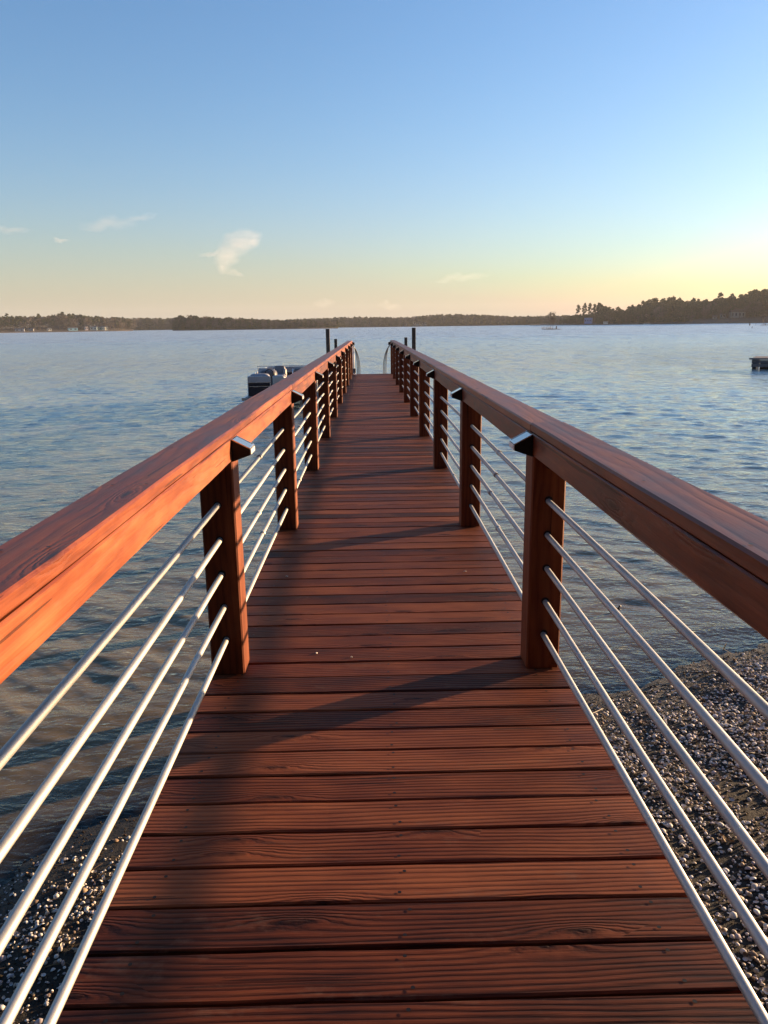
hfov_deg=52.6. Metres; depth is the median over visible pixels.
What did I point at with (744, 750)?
twig
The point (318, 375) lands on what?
solar light
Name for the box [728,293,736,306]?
pine tree
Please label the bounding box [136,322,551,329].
shore
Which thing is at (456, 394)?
solar light
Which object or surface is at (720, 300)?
pine tree
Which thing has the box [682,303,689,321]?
pine tree
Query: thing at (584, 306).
pine tree
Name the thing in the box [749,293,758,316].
pine tree
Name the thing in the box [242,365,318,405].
pontoon boat
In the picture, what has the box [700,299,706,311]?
pine tree
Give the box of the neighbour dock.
[749,356,767,369]
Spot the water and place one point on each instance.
(82, 415)
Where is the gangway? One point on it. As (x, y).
(385, 358)
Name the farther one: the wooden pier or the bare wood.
the bare wood
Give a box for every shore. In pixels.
[0,326,133,332]
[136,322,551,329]
[173,327,337,330]
[530,315,767,325]
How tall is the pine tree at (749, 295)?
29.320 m
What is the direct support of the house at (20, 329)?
on the shore at (61, 329)
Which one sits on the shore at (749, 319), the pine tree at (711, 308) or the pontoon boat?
the pine tree at (711, 308)
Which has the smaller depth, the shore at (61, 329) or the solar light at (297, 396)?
the solar light at (297, 396)
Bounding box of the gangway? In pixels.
[353,345,389,373]
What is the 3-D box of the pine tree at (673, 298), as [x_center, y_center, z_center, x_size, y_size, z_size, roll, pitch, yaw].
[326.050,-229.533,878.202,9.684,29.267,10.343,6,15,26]
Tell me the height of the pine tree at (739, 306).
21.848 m
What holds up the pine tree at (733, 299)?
on the shore at (749, 319)
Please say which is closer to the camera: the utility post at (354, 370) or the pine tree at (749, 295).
the utility post at (354, 370)
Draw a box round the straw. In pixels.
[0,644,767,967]
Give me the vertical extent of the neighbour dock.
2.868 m
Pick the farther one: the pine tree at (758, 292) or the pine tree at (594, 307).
the pine tree at (594, 307)
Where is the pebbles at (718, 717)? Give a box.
[0,651,767,1023]
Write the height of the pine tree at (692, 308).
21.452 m
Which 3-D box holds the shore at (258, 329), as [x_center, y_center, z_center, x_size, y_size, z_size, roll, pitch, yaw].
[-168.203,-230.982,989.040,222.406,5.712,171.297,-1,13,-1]
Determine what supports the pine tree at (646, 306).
on the shore at (749, 319)
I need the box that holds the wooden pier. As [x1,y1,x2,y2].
[0,340,767,1023]
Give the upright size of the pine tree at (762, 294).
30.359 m
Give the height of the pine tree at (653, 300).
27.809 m
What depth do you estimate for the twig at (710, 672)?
6.25 m
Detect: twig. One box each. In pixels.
[683,672,748,675]
[700,740,767,756]
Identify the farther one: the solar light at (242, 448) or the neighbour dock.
the neighbour dock
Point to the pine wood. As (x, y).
(671, 316)
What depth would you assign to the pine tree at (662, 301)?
886.22 m
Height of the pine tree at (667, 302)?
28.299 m
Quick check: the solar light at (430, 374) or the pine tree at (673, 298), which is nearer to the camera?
the solar light at (430, 374)
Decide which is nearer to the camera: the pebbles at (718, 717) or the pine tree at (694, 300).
the pebbles at (718, 717)
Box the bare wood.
[0,305,762,330]
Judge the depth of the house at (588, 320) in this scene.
929.02 m
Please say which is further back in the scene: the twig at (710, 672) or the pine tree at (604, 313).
the pine tree at (604, 313)
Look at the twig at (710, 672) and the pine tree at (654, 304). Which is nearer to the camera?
the twig at (710, 672)
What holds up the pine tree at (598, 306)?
on the shore at (749, 319)
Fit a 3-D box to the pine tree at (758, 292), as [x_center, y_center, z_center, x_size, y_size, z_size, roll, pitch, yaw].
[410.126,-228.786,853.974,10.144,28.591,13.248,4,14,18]
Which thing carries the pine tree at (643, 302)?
on the shore at (749, 319)
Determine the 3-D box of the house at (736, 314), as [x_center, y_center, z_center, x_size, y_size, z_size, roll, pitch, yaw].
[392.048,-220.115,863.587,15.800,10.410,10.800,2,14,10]
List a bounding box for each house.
[14,328,24,331]
[67,327,77,330]
[584,318,592,323]
[728,309,745,317]
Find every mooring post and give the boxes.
[326,329,329,352]
[412,328,415,349]
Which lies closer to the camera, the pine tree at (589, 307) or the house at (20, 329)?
the pine tree at (589, 307)
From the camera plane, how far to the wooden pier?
2.25 m
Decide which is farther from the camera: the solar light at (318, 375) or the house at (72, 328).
the house at (72, 328)
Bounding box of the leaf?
[720,834,733,842]
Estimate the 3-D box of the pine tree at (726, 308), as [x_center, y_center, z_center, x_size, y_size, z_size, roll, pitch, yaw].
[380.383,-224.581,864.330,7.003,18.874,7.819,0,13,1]
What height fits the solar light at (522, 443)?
0.092 m
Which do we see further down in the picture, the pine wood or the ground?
the ground
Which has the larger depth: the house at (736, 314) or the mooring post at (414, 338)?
the house at (736, 314)
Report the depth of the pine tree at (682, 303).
857.33 m
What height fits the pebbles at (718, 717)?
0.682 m
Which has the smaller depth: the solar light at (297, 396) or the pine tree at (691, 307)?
the solar light at (297, 396)
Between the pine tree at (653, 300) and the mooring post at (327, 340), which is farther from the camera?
the pine tree at (653, 300)
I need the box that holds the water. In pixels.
[0,323,767,832]
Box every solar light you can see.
[231,435,254,461]
[291,390,303,403]
[315,371,322,380]
[426,370,433,378]
[450,387,461,400]
[509,431,532,456]
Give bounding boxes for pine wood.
[0,289,767,329]
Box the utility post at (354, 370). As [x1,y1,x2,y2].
[353,347,356,374]
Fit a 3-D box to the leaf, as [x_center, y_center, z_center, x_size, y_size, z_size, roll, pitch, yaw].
[1.738,1.659,3.944,0.068,0.027,0.032,20,27,27]
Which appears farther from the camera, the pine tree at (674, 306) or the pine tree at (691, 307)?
the pine tree at (674, 306)
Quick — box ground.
[0,625,767,1023]
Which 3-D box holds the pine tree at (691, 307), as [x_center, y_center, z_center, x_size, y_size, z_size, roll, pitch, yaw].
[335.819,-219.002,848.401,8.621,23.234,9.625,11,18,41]
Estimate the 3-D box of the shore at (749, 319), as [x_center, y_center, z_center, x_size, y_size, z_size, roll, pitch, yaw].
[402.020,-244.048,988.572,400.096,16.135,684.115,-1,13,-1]
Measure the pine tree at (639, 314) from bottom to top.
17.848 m
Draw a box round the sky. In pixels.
[0,0,767,327]
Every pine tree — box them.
[582,303,586,317]
[587,303,591,313]
[592,304,596,316]
[595,303,601,317]
[600,308,607,319]
[636,307,640,322]
[640,300,646,311]
[642,303,648,322]
[648,298,656,316]
[649,301,657,316]
[658,298,664,313]
[664,297,672,310]
[669,296,675,311]
[672,299,678,310]
[676,300,684,315]
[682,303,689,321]
[688,297,697,319]
[688,301,695,314]
[689,302,695,321]
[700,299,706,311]
[710,303,715,313]
[715,292,723,319]
[723,301,729,316]
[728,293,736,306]
[728,296,736,314]
[737,298,743,317]
[744,291,753,317]
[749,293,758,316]
[755,291,761,303]
[758,289,766,308]
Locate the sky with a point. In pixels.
(164, 159)

